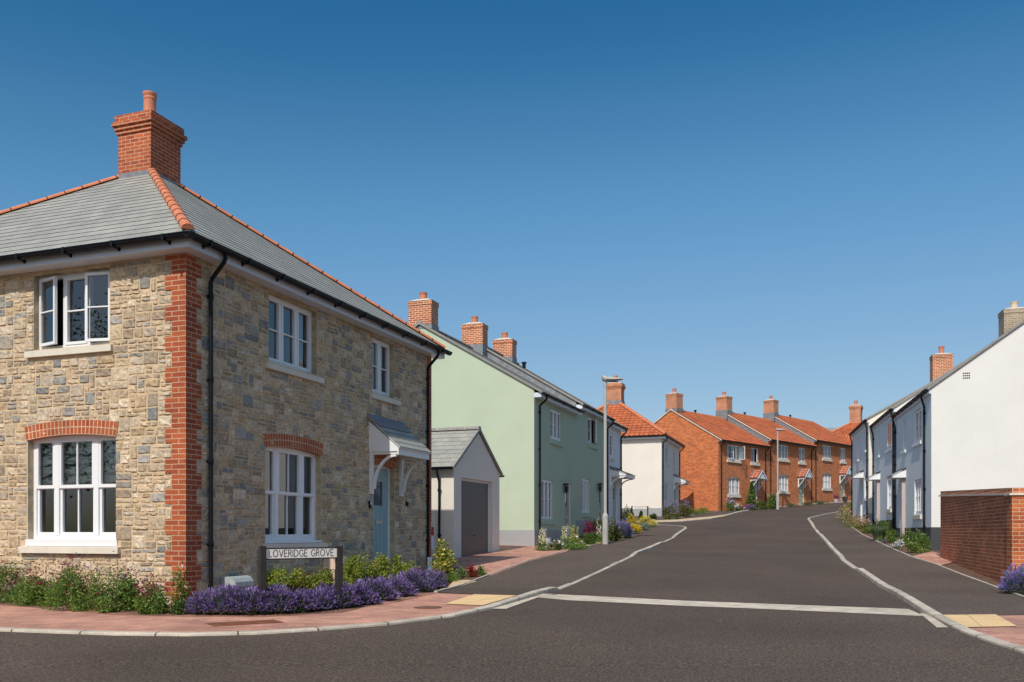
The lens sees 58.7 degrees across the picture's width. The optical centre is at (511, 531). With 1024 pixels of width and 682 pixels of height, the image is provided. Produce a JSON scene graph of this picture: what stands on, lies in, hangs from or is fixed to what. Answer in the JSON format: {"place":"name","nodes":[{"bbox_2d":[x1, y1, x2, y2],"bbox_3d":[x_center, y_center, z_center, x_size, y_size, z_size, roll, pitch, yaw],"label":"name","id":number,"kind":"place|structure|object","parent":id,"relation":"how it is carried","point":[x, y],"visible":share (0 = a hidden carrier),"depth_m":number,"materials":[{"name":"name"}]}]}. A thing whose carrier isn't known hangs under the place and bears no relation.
{"place":"outdoors","nodes":[
{"label":"outdoors","id":0,"kind":"place"},
{"bbox_2d":[0,577,461,604],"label":"soil","id":1,"kind":"structure","parent":0,"point":[6,603],"depth_m":16.46,"materials":[{"name":"brown soil"}]},
{"bbox_2d":[0,545,26,601],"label":"salvia shrub","id":2,"kind":"object","parent":1,"relation":"on","point":[5,573],"visible":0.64,"depth_m":14.13,"materials":[{"name":"green plant"}]},
{"bbox_2d":[1,560,70,606],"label":"salvia shrub","id":3,"kind":"object","parent":1,"relation":"on","point":[31,593],"visible":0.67,"depth_m":13.21,"materials":[{"name":"green plant"}]},
{"bbox_2d":[38,552,99,611],"bbox_3d":[-6.101,0.709,12.634,0.868,0.853,0.762,0,0,0],"label":"salvia shrub","id":4,"kind":"object","parent":1,"relation":"on","point":[70,586],"visible":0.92,"depth_m":12.54,"materials":[{"name":"green plant"}]},
{"bbox_2d":[80,551,146,612],"bbox_3d":[-5.412,0.696,12.579,0.934,0.867,0.698,0,0,-45],"label":"salvia shrub","id":5,"kind":"object","parent":1,"relation":"on","point":[125,589],"visible":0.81,"depth_m":12.43,"materials":[{"name":"green plant"}]},
{"bbox_2d":[132,569,173,613],"bbox_3d":[-4.819,0.820,12.252,0.520,0.624,0.546,0,0,0],"label":"salvia shrub","id":6,"kind":"object","parent":1,"relation":"on","point":[148,603],"visible":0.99,"depth_m":12.12,"materials":[{"name":"green plant"}]},
{"bbox_2d":[168,598,187,614],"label":"green shrub","id":7,"kind":"object","parent":1,"relation":"on","point":[177,608],"visible":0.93,"depth_m":12.03,"materials":[{"name":"green plant"}]},
{"bbox_2d":[170,561,192,605],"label":"rose bush","id":8,"kind":"object","parent":1,"relation":"on","point":[179,587],"visible":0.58,"depth_m":13.11,"materials":[{"name":"green plant"}]},
{"bbox_2d":[181,587,220,613],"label":"lavender bush","id":9,"kind":"object","parent":1,"relation":"on","point":[194,605],"visible":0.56,"depth_m":12.02,"materials":[{"name":"purple plant"}]},
{"bbox_2d":[199,584,250,614],"bbox_3d":[-3.791,0.912,12.151,0.746,0.457,0.773,0,0,0],"label":"lavender bush","id":10,"kind":"object","parent":1,"relation":"on","point":[221,595],"visible":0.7,"depth_m":11.98,"materials":[{"name":"purple plant"}]},
{"bbox_2d":[226,584,273,614],"bbox_3d":[-3.486,0.914,12.124,0.722,0.426,0.768,0,0,0],"label":"lavender bush","id":11,"kind":"object","parent":1,"relation":"on","point":[249,602],"visible":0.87,"depth_m":11.98,"materials":[{"name":"purple plant"}]},
{"bbox_2d":[252,581,298,613],"bbox_3d":[-3.207,0.903,12.249,0.722,0.465,0.731,0,0,0],"label":"lavender bush","id":12,"kind":"object","parent":1,"relation":"on","point":[278,594],"visible":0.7,"depth_m":12.12,"materials":[{"name":"purple plant"}]},
{"bbox_2d":[266,566,291,587],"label":"spiraea shrub","id":13,"kind":"object","parent":1,"relation":"on","point":[278,575],"visible":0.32,"depth_m":15.04,"materials":[{"name":"green plant"}]},
{"bbox_2d":[273,586,323,612],"bbox_3d":[-2.946,0.928,12.390,0.768,0.392,0.804,0,0,0],"label":"lavender bush","id":14,"kind":"object","parent":1,"relation":"on","point":[305,602],"visible":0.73,"depth_m":12.26,"materials":[{"name":"purple plant"}]},
{"bbox_2d":[258,546,342,614],"bbox_3d":[-2.882,0.746,12.480,1.238,1.107,0.080,0,0,-41],"label":"street sign","id":15,"kind":"object","parent":1,"relation":"on","point":[265,553],"visible":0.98,"depth_m":12.45,"materials":[{"name":"white metal"}]},
{"bbox_2d":[286,567,314,592],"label":"spiraea shrub","id":16,"kind":"object","parent":1,"relation":"on","point":[297,579],"visible":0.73,"depth_m":15.46,"materials":[{"name":"green plant"}]},
{"bbox_2d":[298,585,339,610],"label":"lavender bush","id":17,"kind":"object","parent":1,"relation":"on","point":[324,598],"visible":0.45,"depth_m":12.58,"materials":[{"name":"purple plant"}]},
{"bbox_2d":[308,567,333,588],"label":"spiraea shrub","id":18,"kind":"object","parent":1,"relation":"on","point":[325,577],"visible":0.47,"depth_m":16.22,"materials":[{"name":"green plant"}]},
{"bbox_2d":[323,555,347,585],"bbox_3d":[-3.286,0.812,17.044,0.270,0.720,0.530,0,0,20],"label":"meter box","id":19,"kind":"object","parent":1,"relation":"on","point":[329,564],"visible":0.18,"depth_m":16.80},
{"bbox_2d":[315,582,362,607],"bbox_3d":[-2.492,0.896,12.982,0.744,0.426,0.754,0,0,-19],"label":"lavender bush","id":20,"kind":"object","parent":1,"relation":"on","point":[349,598],"visible":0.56,"depth_m":12.84,"materials":[{"name":"purple plant"}]},
{"bbox_2d":[343,551,376,585],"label":"spiraea shrub","id":21,"kind":"object","parent":1,"relation":"on","point":[353,571],"visible":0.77,"depth_m":16.84,"materials":[{"name":"green plant"}]},
{"bbox_2d":[345,581,384,605],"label":"lavender bush","id":22,"kind":"object","parent":1,"relation":"on","point":[366,594],"visible":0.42,"depth_m":13.35,"materials":[{"name":"purple plant"}]},
{"bbox_2d":[351,576,402,599],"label":"lavender bush","id":23,"kind":"object","parent":1,"relation":"on","point":[384,589],"visible":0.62,"depth_m":14.04,"materials":[{"name":"purple plant"}]},
{"bbox_2d":[364,552,393,579],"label":"spiraea shrub","id":24,"kind":"object","parent":1,"relation":"on","point":[383,568],"visible":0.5,"depth_m":17.40,"materials":[{"name":"green plant"}]},
{"bbox_2d":[380,573,420,595],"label":"lavender bush","id":25,"kind":"object","parent":1,"relation":"on","point":[403,586],"visible":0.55,"depth_m":14.89,"materials":[{"name":"purple plant"}]},
{"bbox_2d":[388,554,417,578],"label":"spiraea shrub","id":26,"kind":"object","parent":1,"relation":"on","point":[398,564],"visible":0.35,"depth_m":18.35,"materials":[{"name":"green plant"}]},
{"bbox_2d":[392,565,437,591],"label":"lavender bush","id":27,"kind":"object","parent":1,"relation":"on","point":[419,580],"visible":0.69,"depth_m":15.89,"materials":[{"name":"purple plant"}]},
{"bbox_2d":[423,568,447,587],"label":"lavender bush","id":28,"kind":"object","parent":1,"relation":"on","point":[440,581],"visible":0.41,"depth_m":16.83,"materials":[{"name":"purple plant"}]},
{"bbox_2d":[429,538,457,576],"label":"variegated shrub","id":29,"kind":"object","parent":1,"relation":"on","point":[443,561],"visible":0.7,"depth_m":18.57,"materials":[{"name":"plant"}]},
{"bbox_2d":[0,591,510,631],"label":"paving","id":30,"kind":"structure","parent":0,"point":[27,616],"depth_m":11.72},
{"bbox_2d":[0,593,433,616],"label":"edging","id":31,"kind":"object","parent":30,"relation":"on","point":[217,616],"visible":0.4,"depth_m":12.14,"materials":[{"name":"grey concrete"}]},
{"bbox_2d":[205,619,283,626],"bbox_3d":[-3.268,1.118,11.130,0.877,0.031,0.386,0,0,-27],"label":"manhole cover","id":32,"kind":"object","parent":30,"relation":"on","point":[231,623],"visible":1,"depth_m":11.11,"materials":[{"name":"metal"}]},
{"bbox_2d":[445,594,515,604],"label":"tactile paving","id":33,"kind":"structure","parent":0,"point":[478,599],"depth_m":14.20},
{"bbox_2d":[432,545,567,575],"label":"driveway","id":34,"kind":"structure","parent":0,"point":[504,556],"depth_m":25.48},
{"bbox_2d":[546,540,564,549],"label":"white rose bush","id":35,"kind":"object","parent":34,"relation":"on","point":[556,545],"visible":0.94,"depth_m":28.81,"materials":[{"name":"green plant"}]},
{"bbox_2d":[0,502,1023,681],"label":"road","id":36,"kind":"structure","parent":0,"point":[784,555],"depth_m":9.70,"materials":[{"name":"asphalt"}]},
{"bbox_2d":[0,524,686,635],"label":"kerb","id":37,"kind":"structure","parent":36,"relation":"on","point":[533,593],"depth_m":10.72,"materials":[{"name":"concrete"}]},
{"bbox_2d":[493,594,551,608],"bbox_3d":[0.230,1.083,14.292,0.203,0.021,2.916,0,0,16],"label":"road strip","id":38,"kind":"object","parent":36,"relation":"on","point":[506,606],"visible":1,"depth_m":13.93,"materials":[{"name":"paint"}]},
{"bbox_2d":[434,537,622,592],"bbox_3d":[1.518,0.596,26.968,0.659,1.077,22.921,0,0,16],"label":"edging","id":39,"kind":"object","parent":36,"relation":"on","point":[460,585],"visible":0.36,"depth_m":20.07,"materials":[{"name":"concrete"}]},
{"bbox_2d":[539,594,922,615],"bbox_3d":[3.040,1.097,13.751,5.889,0.040,1.092,0,0,29],"label":"road strip","id":40,"kind":"object","parent":36,"relation":"on","point":[891,611],"visible":1,"depth_m":13.46,"materials":[{"name":"paint"}]},
{"bbox_2d":[640,501,850,522],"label":"kerb","id":41,"kind":"structure","parent":36,"relation":"on","point":[729,514],"depth_m":54.74,"materials":[{"name":"concrete"}]},
{"bbox_2d":[767,493,775,508],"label":"rose bush","id":42,"kind":"object","parent":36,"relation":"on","point":[771,502],"visible":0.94,"depth_m":68.26,"materials":[{"name":"green plant"}]},
{"bbox_2d":[776,428,785,508],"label":"street lamp","id":43,"kind":"object","parent":36,"relation":"on","point":[777,493],"visible":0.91,"depth_m":67.05,"materials":[{"name":"grey metal"}]},
{"bbox_2d":[807,511,1023,653],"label":"kerb","id":44,"kind":"structure","parent":36,"relation":"on","point":[919,606],"depth_m":12.83,"materials":[{"name":"concrete"}]},
{"bbox_2d":[843,518,1023,597],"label":"edging","id":45,"kind":"object","parent":36,"relation":"on","point":[990,585],"visible":0.41,"depth_m":21.06,"materials":[{"name":"concrete"}]},
{"bbox_2d":[920,613,946,626],"bbox_3d":[5.359,1.123,11.580,0.132,0.034,1.635,0,0,17],"label":"road strip","id":46,"kind":"object","parent":36,"relation":"on","point":[935,622],"visible":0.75,"depth_m":11.41,"materials":[{"name":"paint"}]},
{"bbox_2d":[0,0,1023,427],"label":"sky","id":47,"kind":"structure","parent":0,"point":[798,203],"materials":[{"name":"blue"}]},
{"bbox_2d":[422,534,608,590],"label":"soil","id":48,"kind":"structure","parent":0,"point":[468,578],"depth_m":19.61,"materials":[{"name":"brown soil"}]},
{"bbox_2d":[534,528,549,550],"bbox_3d":[0.948,0.252,28.545,0.569,0.756,0.522,0,0,0],"label":"foxglove","id":49,"kind":"object","parent":48,"relation":"on","point":[542,544],"visible":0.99,"depth_m":28.49,"materials":[{"name":"white plant"}]},
{"bbox_2d":[557,524,570,546],"bbox_3d":[1.728,0.161,30.228,0.587,0.821,0.600,0,0,0],"label":"foxglove","id":50,"kind":"object","parent":48,"relation":"on","point":[563,535],"visible":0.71,"depth_m":30.18,"materials":[{"name":"white plant"}]},
{"bbox_2d":[562,536,591,549],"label":"green plant","id":51,"kind":"object","parent":48,"relation":"on","point":[573,545],"visible":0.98,"depth_m":29.38,"materials":[{"name":"green plant"}]},
{"bbox_2d":[578,531,599,544],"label":"shrub","id":52,"kind":"object","parent":48,"relation":"on","point":[591,538],"visible":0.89,"depth_m":31.49,"materials":[{"name":"green plant"}]},
{"bbox_2d":[582,518,598,536],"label":"burgundy shrub","id":53,"kind":"object","parent":48,"relation":"on","point":[588,528],"visible":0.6,"depth_m":34.91,"materials":[{"name":"red plant"}]},
{"bbox_2d":[601,517,623,540],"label":"salvia shrub","id":54,"kind":"object","parent":48,"relation":"on","point":[614,534],"visible":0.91,"depth_m":33.30,"materials":[{"name":"green plant"}]},
{"bbox_2d":[615,517,633,536],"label":"lavender bush","id":55,"kind":"object","parent":48,"relation":"on","point":[625,529],"visible":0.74,"depth_m":35.08,"materials":[{"name":"purple plant"}]},
{"bbox_2d":[439,524,683,595],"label":"pavement","id":56,"kind":"structure","parent":0,"point":[562,568],"depth_m":21.99,"materials":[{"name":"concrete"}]},
{"bbox_2d":[601,375,622,543],"bbox_3d":[3.506,-2.466,31.902,0.750,6.005,0.375,0,0,-14],"label":"street lamp","id":57,"kind":"object","parent":56,"relation":"on","point":[605,379],"visible":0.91,"depth_m":31.79,"materials":[{"name":"grey metal"}]},
{"bbox_2d":[637,515,657,526],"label":"yellow flower mound","id":58,"kind":"object","parent":56,"relation":"on","point":[644,519],"visible":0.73,"depth_m":42.61,"materials":[{"name":"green plant"}]},
{"bbox_2d":[622,509,742,520],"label":"pavement","id":59,"kind":"structure","parent":0,"point":[713,513],"depth_m":56.65,"materials":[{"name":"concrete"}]},
{"bbox_2d":[662,499,681,518],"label":"purple catmint","id":60,"kind":"object","parent":59,"relation":"on","point":[668,513],"visible":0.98,"depth_m":51.63,"materials":[{"name":"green plant"}]},
{"bbox_2d":[675,497,691,516],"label":"purple catmint","id":61,"kind":"object","parent":59,"relation":"on","point":[686,509],"visible":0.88,"depth_m":54.36,"materials":[{"name":"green plant"}]},
{"bbox_2d":[745,481,759,509],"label":"conical shrub","id":62,"kind":"object","parent":59,"relation":"on","point":[751,498],"visible":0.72,"depth_m":66.34,"materials":[{"name":"green plant"}]},
{"bbox_2d":[810,512,1023,614],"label":"pavement","id":63,"kind":"structure","parent":0,"point":[941,590],"depth_m":19.02,"materials":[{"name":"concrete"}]},
{"bbox_2d":[913,551,950,564],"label":"driveway","id":64,"kind":"structure","parent":0,"point":[933,557],"depth_m":25.48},
{"bbox_2d":[841,512,1023,594],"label":"soil","id":65,"kind":"structure","parent":0,"point":[956,567],"depth_m":22.43,"materials":[{"name":"brown soil"}]},
{"bbox_2d":[839,510,863,526],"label":"pink fleabane","id":66,"kind":"object","parent":65,"relation":"on","point":[852,519],"visible":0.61,"depth_m":42.63,"materials":[{"name":"green plant"}]},
{"bbox_2d":[851,514,870,528],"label":"pink fleabane","id":67,"kind":"object","parent":65,"relation":"on","point":[861,523],"visible":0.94,"depth_m":40.99,"materials":[{"name":"green plant"}]},
{"bbox_2d":[868,524,888,540],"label":"grey grass clump","id":68,"kind":"object","parent":65,"relation":"on","point":[878,533],"visible":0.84,"depth_m":33.31,"materials":[{"name":"plant"}]},
{"bbox_2d":[885,529,896,542],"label":"green plant","id":69,"kind":"object","parent":65,"relation":"on","point":[890,537],"visible":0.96,"depth_m":32.58,"materials":[{"name":"green plant"}]},
{"bbox_2d":[895,528,915,545],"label":"evergreen shrub","id":70,"kind":"object","parent":65,"relation":"on","point":[904,538],"visible":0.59,"depth_m":31.28,"materials":[{"name":"green plant"}]},
{"bbox_2d":[905,538,924,552],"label":"green plant","id":71,"kind":"object","parent":65,"relation":"on","point":[913,549],"visible":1,"depth_m":27.68,"materials":[{"name":"green plant"}]},
{"bbox_2d":[912,528,931,551],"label":"evergreen shrub","id":72,"kind":"object","parent":65,"relation":"on","point":[917,536],"visible":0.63,"depth_m":28.04,"materials":[{"name":"green plant"}]},
{"bbox_2d":[938,487,1023,582],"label":"brick garden wall","id":73,"kind":"structure","parent":65,"relation":"on","point":[981,531],"depth_m":19.70,"materials":[{"name":"brick"}]},
{"bbox_2d":[996,561,1023,594],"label":"lavender bush","id":74,"kind":"object","parent":65,"relation":"on","point":[1013,581],"visible":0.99,"depth_m":15.45,"materials":[{"name":"purple plant"}]},
{"bbox_2d":[968,615,1023,646],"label":"paving","id":75,"kind":"structure","parent":0,"point":[1013,634],"depth_m":10.43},
{"bbox_2d":[945,614,1015,626],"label":"tactile paving","id":76,"kind":"structure","parent":75,"relation":"on","point":[981,620],"depth_m":11.31,"materials":[{"name":"concrete"}]},
{"bbox_3d":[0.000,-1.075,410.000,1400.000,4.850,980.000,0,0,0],"label":"ground","id":77,"kind":"structure","parent":0,"visible":0},
{"bbox_2d":[0,90,452,603],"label":"stone house","id":78,"kind":"structure","parent":77,"relation":"on","point":[208,393],"depth_m":14.48,"materials":[{"name":"beige stone"}]},
{"bbox_2d":[24,269,112,357],"bbox_3d":[-6.817,-3.375,14.123,1.710,1.290,0.240,0,0,20],"label":"window","id":79,"kind":"structure","parent":78,"relation":"in","point":[88,277],"depth_m":14.13,"materials":[{"name":"white plastic"}]},
{"bbox_2d":[18,435,120,553],"bbox_3d":[-6.796,-0.583,14.152,1.970,1.835,0.330,0,0,20],"label":"window","id":80,"kind":"structure","parent":78,"relation":"in","point":[79,462],"depth_m":14.26,"materials":[{"name":"white plastic"}]},
{"bbox_2d":[221,575,253,590],"bbox_3d":[-4.290,0.942,14.238,0.270,0.500,0.470,0,0,20],"label":"meter box","id":81,"kind":"object","parent":78,"relation":"attached to","point":[246,581],"visible":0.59,"depth_m":14.11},
{"bbox_2d":[263,447,327,547],"bbox_3d":[-3.873,-0.585,16.059,0.250,1.770,1.950,0,0,20],"label":"window","id":82,"kind":"structure","parent":78,"relation":"in","point":[273,535],"depth_m":16.18,"materials":[{"name":"white plastic"}]},
{"bbox_2d":[266,295,324,383],"bbox_3d":[-3.925,-3.380,16.067,0.354,1.300,1.750,0,0,20],"label":"window","id":83,"kind":"structure","parent":78,"relation":"in","point":[297,313],"depth_m":16.19,"materials":[{"name":"white plastic"}]},
{"bbox_2d":[373,465,389,568],"bbox_3d":[-2.814,-0.300,19.195,0.130,2.200,0.970,0,0,20],"label":"door","id":84,"kind":"structure","parent":78,"relation":"in","point":[381,514],"depth_m":19.40,"materials":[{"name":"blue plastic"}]},
{"bbox_2d":[370,338,400,405],"bbox_3d":[-2.775,-3.380,19.230,0.320,1.300,1.260,0,0,20],"label":"window","id":85,"kind":"structure","parent":78,"relation":"in","point":[377,346],"depth_m":19.22,"materials":[{"name":"white plastic"}]},
{"bbox_2d":[432,426,504,557],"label":"garage","id":86,"kind":"structure","parent":77,"relation":"on","point":[467,473],"depth_m":26.42,"materials":[{"name":"paint"}]},
{"bbox_2d":[461,478,488,555],"bbox_3d":[-1.151,-0.365,26.900,0.100,2.330,2.450,0,0,20],"label":"garage door","id":87,"kind":"structure","parent":86,"relation":"in","point":[474,493],"depth_m":26.93,"materials":[{"name":"grey"}]},
{"bbox_2d":[408,292,584,545],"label":"green house","id":88,"kind":"structure","parent":77,"relation":"on","point":[529,434],"depth_m":31.70,"materials":[{"name":"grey paint"}]},
{"bbox_2d":[541,479,555,523],"bbox_3d":[1.240,-1.050,32.372,0.178,1.578,1.557,0,0,20],"label":"window","id":89,"kind":"structure","parent":88,"relation":"in","point":[547,482],"depth_m":32.50,"materials":[{"name":"white plastic"}]},
{"bbox_2d":[550,409,563,446],"bbox_3d":[1.610,-3.793,33.406,0.178,1.275,1.620,0,0,20],"label":"window","id":90,"kind":"structure","parent":88,"relation":"in","point":[557,415],"depth_m":33.50,"materials":[{"name":"white plastic"}]},
{"bbox_2d":[565,482,569,537],"bbox_3d":[2.082,-0.716,34.840,0.130,2.309,0.836,0,0,20],"label":"door","id":91,"kind":"structure","parent":88,"relation":"in","point":[567,508],"depth_m":35.15,"materials":[{"name":"grey wood"}]},
{"bbox_2d":[461,316,615,535],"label":"green house","id":92,"kind":"structure","parent":77,"relation":"on","point":[589,462],"depth_m":37.45,"materials":[{"name":"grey paint"}]},
{"bbox_2d":[581,479,591,516],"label":"window","id":93,"kind":"structure","parent":92,"relation":"in","point":[585,483],"depth_m":37.46,"materials":[{"name":"white plastic"}]},
{"bbox_2d":[588,417,597,449],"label":"window","id":94,"kind":"structure","parent":92,"relation":"in","point":[591,445],"depth_m":38.26,"materials":[{"name":"white plastic"}]},
{"bbox_2d":[576,401,635,527],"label":"white house","id":95,"kind":"structure","parent":77,"relation":"on","point":[617,474],"depth_m":42.26,"materials":[{"name":"grey paint"}]},
{"bbox_2d":[613,481,615,527],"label":"door","id":96,"kind":"structure","parent":95,"relation":"in","point":[614,483],"depth_m":42.39,"materials":[{"name":"white plastic"}]},
{"bbox_2d":[596,375,689,515],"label":"cream house","id":97,"kind":"structure","parent":77,"relation":"on","point":[651,451],"depth_m":56.12,"materials":[{"name":"beige paint"}]},
{"bbox_2d":[654,388,771,510],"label":"brick house","id":98,"kind":"structure","parent":77,"relation":"on","point":[731,464],"depth_m":65.83,"materials":[{"name":"brick"}]},
{"bbox_2d":[727,478,740,497],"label":"window","id":99,"kind":"structure","parent":98,"relation":"in","point":[735,486],"depth_m":65.71,"materials":[{"name":"white plastic"}]},
{"bbox_2d":[727,445,744,462],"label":"window","id":100,"kind":"structure","parent":98,"relation":"in","point":[738,452],"depth_m":65.84,"materials":[{"name":"white plastic"}]},
{"bbox_2d":[707,392,816,505],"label":"brick house","id":101,"kind":"structure","parent":77,"relation":"on","point":[795,469],"depth_m":72.14,"materials":[{"name":"brick"}]},
{"bbox_2d":[779,476,789,493],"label":"window","id":102,"kind":"structure","parent":101,"relation":"in","point":[781,491],"depth_m":71.22,"materials":[{"name":"white plastic"}]},
{"bbox_2d":[763,396,850,502],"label":"brick house","id":103,"kind":"structure","parent":77,"relation":"on","point":[832,463],"depth_m":77.67,"materials":[{"name":"brick"}]},
{"bbox_2d":[831,401,862,441],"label":"red roof house","id":104,"kind":"structure","parent":77,"relation":"on","point":[855,417],"depth_m":94.34,"materials":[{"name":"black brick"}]},
{"bbox_2d":[849,346,953,525],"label":"white house","id":105,"kind":"structure","parent":77,"relation":"on","point":[941,363],"depth_m":45.42,"materials":[{"name":"grey paint"}]},
{"bbox_2d":[864,351,978,534],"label":"white house","id":106,"kind":"structure","parent":77,"relation":"on","point":[882,428],"depth_m":38.87,"materials":[{"name":"grey paint"}]},
{"bbox_2d":[885,420,891,452],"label":"window","id":107,"kind":"structure","parent":106,"relation":"in","point":[889,425],"depth_m":37.58,"materials":[{"name":"white plastic"}]},
{"bbox_2d":[885,479,891,512],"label":"window","id":108,"kind":"structure","parent":106,"relation":"in","point":[889,510],"depth_m":37.61,"materials":[{"name":"white plastic"}]},
{"bbox_2d":[886,301,1023,550],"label":"white house","id":109,"kind":"structure","parent":77,"relation":"on","point":[960,426],"depth_m":28.80,"materials":[{"name":"grey paint"}]},
{"bbox_2d":[911,478,921,519],"bbox_3d":[13.975,-1.110,31.294,0.185,1.380,1.650,0,0,14],"label":"window","id":110,"kind":"structure","parent":109,"relation":"in","point":[918,482],"depth_m":31.38,"materials":[{"name":"white plastic"}]},
{"bbox_2d":[912,408,921,447],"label":"window","id":111,"kind":"structure","parent":109,"relation":"in","point":[918,413],"depth_m":31.34,"materials":[{"name":"white plastic"}]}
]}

